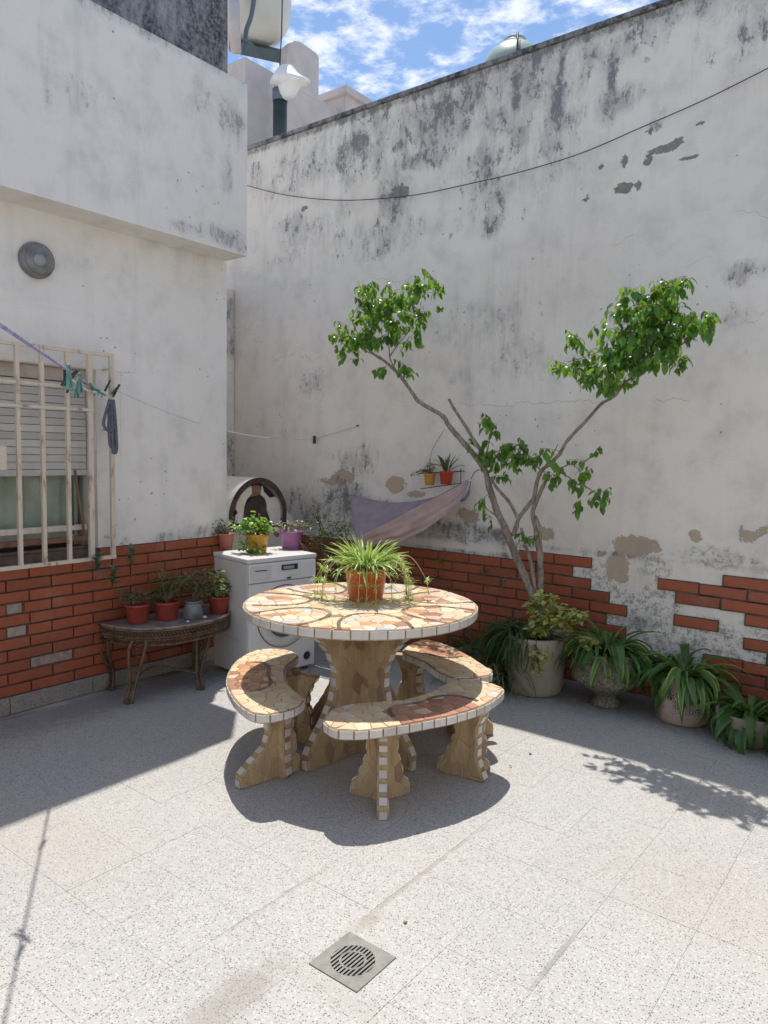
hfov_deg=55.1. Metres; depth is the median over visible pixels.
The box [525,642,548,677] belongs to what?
golden trailer
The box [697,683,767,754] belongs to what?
planter
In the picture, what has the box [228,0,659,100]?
sky
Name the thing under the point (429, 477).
wall pot
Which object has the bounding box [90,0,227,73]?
wall
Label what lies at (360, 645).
mosaic table
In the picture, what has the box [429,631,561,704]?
trailing grass
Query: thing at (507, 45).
dome tank
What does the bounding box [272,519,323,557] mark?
potted plant
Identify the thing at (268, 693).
mosaic bench
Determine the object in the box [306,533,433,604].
potted spider plant
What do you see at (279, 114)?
flue pipe
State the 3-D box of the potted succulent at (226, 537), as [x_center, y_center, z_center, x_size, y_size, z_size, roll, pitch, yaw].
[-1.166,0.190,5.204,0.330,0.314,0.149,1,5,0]
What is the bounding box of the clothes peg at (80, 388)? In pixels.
[78,373,82,393]
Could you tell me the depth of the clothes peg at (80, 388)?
3.23 m
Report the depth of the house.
4.42 m
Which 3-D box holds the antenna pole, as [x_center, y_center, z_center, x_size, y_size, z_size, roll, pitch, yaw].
[1.408,-4.849,7.710,0.053,0.351,0.024,5,6,38]
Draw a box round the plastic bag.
[270,64,309,100]
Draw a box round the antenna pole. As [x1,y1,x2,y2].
[516,31,520,50]
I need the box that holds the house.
[0,0,247,716]
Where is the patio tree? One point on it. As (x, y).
(648, 315)
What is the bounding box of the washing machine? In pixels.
[213,546,315,670]
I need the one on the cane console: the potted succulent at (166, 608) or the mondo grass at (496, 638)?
the potted succulent at (166, 608)
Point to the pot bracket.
(460, 471)
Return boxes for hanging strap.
[102,399,117,453]
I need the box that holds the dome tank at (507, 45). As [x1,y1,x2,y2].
[485,34,532,61]
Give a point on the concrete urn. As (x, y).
(606, 673)
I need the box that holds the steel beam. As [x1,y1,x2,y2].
[229,40,281,62]
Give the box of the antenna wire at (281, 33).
[279,0,282,65]
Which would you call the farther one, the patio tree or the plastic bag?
the plastic bag
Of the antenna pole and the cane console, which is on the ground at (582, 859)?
the cane console
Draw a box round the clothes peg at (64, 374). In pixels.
[63,370,65,385]
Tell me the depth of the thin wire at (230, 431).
5.37 m
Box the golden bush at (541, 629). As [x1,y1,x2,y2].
[522,589,601,650]
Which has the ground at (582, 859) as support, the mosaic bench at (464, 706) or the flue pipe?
the mosaic bench at (464, 706)
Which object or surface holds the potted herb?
on the washing machine
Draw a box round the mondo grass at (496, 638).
[472,616,561,676]
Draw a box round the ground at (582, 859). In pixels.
[0,641,767,1023]
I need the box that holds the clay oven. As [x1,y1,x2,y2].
[226,476,292,550]
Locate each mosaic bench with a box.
[226,648,319,788]
[323,679,503,819]
[394,640,493,735]
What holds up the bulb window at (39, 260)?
in the wall lamp
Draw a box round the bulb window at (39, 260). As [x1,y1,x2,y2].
[33,254,45,266]
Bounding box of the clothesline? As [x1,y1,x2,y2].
[0,322,111,399]
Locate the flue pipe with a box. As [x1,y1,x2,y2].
[272,86,287,136]
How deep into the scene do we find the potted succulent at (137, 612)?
4.49 m
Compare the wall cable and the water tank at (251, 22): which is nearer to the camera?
the wall cable
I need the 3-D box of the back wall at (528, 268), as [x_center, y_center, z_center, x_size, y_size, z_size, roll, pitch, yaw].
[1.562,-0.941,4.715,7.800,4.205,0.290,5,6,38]
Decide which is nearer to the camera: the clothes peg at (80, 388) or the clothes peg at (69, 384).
the clothes peg at (69, 384)
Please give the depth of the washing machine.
4.86 m
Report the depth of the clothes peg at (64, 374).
4.11 m
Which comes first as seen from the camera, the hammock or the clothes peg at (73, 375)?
the clothes peg at (73, 375)
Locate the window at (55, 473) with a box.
[0,362,87,555]
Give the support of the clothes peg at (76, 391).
attached to the clothesline
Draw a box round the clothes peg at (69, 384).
[66,364,72,389]
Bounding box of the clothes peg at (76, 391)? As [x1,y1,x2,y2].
[74,382,78,397]
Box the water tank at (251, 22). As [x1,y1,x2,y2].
[228,0,290,54]
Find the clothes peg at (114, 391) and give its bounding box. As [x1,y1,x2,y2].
[111,384,120,396]
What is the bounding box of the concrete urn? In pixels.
[553,618,663,708]
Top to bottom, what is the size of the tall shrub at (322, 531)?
1.117 m
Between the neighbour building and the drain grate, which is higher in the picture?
the neighbour building
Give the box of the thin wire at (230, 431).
[118,391,356,439]
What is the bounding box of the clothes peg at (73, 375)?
[60,369,78,386]
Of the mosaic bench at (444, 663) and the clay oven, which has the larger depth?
the clay oven
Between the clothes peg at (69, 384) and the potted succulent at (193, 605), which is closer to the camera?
the clothes peg at (69, 384)
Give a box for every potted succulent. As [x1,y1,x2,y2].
[91,543,151,623]
[143,567,196,620]
[178,568,227,619]
[201,568,231,613]
[212,516,238,548]
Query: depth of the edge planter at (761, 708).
3.73 m
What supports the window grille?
attached to the house
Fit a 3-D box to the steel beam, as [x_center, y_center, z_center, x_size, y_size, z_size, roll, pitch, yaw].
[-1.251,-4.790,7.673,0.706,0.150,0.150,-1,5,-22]
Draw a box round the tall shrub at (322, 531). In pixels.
[306,502,354,582]
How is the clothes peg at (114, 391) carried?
attached to the clothesline
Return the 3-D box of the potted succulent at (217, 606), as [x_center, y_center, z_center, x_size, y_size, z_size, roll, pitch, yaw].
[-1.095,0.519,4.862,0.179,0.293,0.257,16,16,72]
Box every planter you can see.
[503,627,569,697]
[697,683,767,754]
[755,694,767,755]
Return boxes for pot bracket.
[420,464,463,488]
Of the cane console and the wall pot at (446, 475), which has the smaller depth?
the cane console
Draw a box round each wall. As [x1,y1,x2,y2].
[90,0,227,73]
[224,0,767,709]
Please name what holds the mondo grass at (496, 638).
in the tall planter at (547, 684)
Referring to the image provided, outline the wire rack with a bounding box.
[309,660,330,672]
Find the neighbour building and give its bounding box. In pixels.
[228,41,372,145]
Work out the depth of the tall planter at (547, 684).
4.53 m
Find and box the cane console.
[97,604,230,704]
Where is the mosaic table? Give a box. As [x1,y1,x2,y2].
[243,582,477,770]
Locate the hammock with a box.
[345,469,478,548]
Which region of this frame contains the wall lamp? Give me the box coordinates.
[18,242,54,278]
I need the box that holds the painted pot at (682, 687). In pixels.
[629,643,751,727]
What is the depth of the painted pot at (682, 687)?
4.09 m
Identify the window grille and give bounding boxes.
[0,339,116,571]
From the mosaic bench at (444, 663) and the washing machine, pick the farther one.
the washing machine
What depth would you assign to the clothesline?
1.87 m
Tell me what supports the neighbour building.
on the ground at (582, 859)
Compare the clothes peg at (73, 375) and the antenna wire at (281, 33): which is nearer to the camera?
the clothes peg at (73, 375)
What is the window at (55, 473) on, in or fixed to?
attached to the house
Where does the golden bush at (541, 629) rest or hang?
in the tall planter at (547, 684)
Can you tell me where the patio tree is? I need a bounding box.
[328,268,721,618]
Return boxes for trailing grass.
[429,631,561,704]
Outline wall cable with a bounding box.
[247,68,767,200]
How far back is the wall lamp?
4.00 m
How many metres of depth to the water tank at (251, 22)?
7.23 m
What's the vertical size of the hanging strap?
0.321 m
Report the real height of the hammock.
0.588 m
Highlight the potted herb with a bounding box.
[229,511,277,553]
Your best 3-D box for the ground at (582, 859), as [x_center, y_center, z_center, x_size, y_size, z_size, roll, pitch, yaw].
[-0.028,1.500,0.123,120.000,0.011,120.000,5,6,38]
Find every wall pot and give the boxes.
[410,462,436,484]
[436,453,464,484]
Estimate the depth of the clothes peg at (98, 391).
4.28 m
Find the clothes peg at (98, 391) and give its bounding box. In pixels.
[93,388,105,395]
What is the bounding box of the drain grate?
[309,932,395,992]

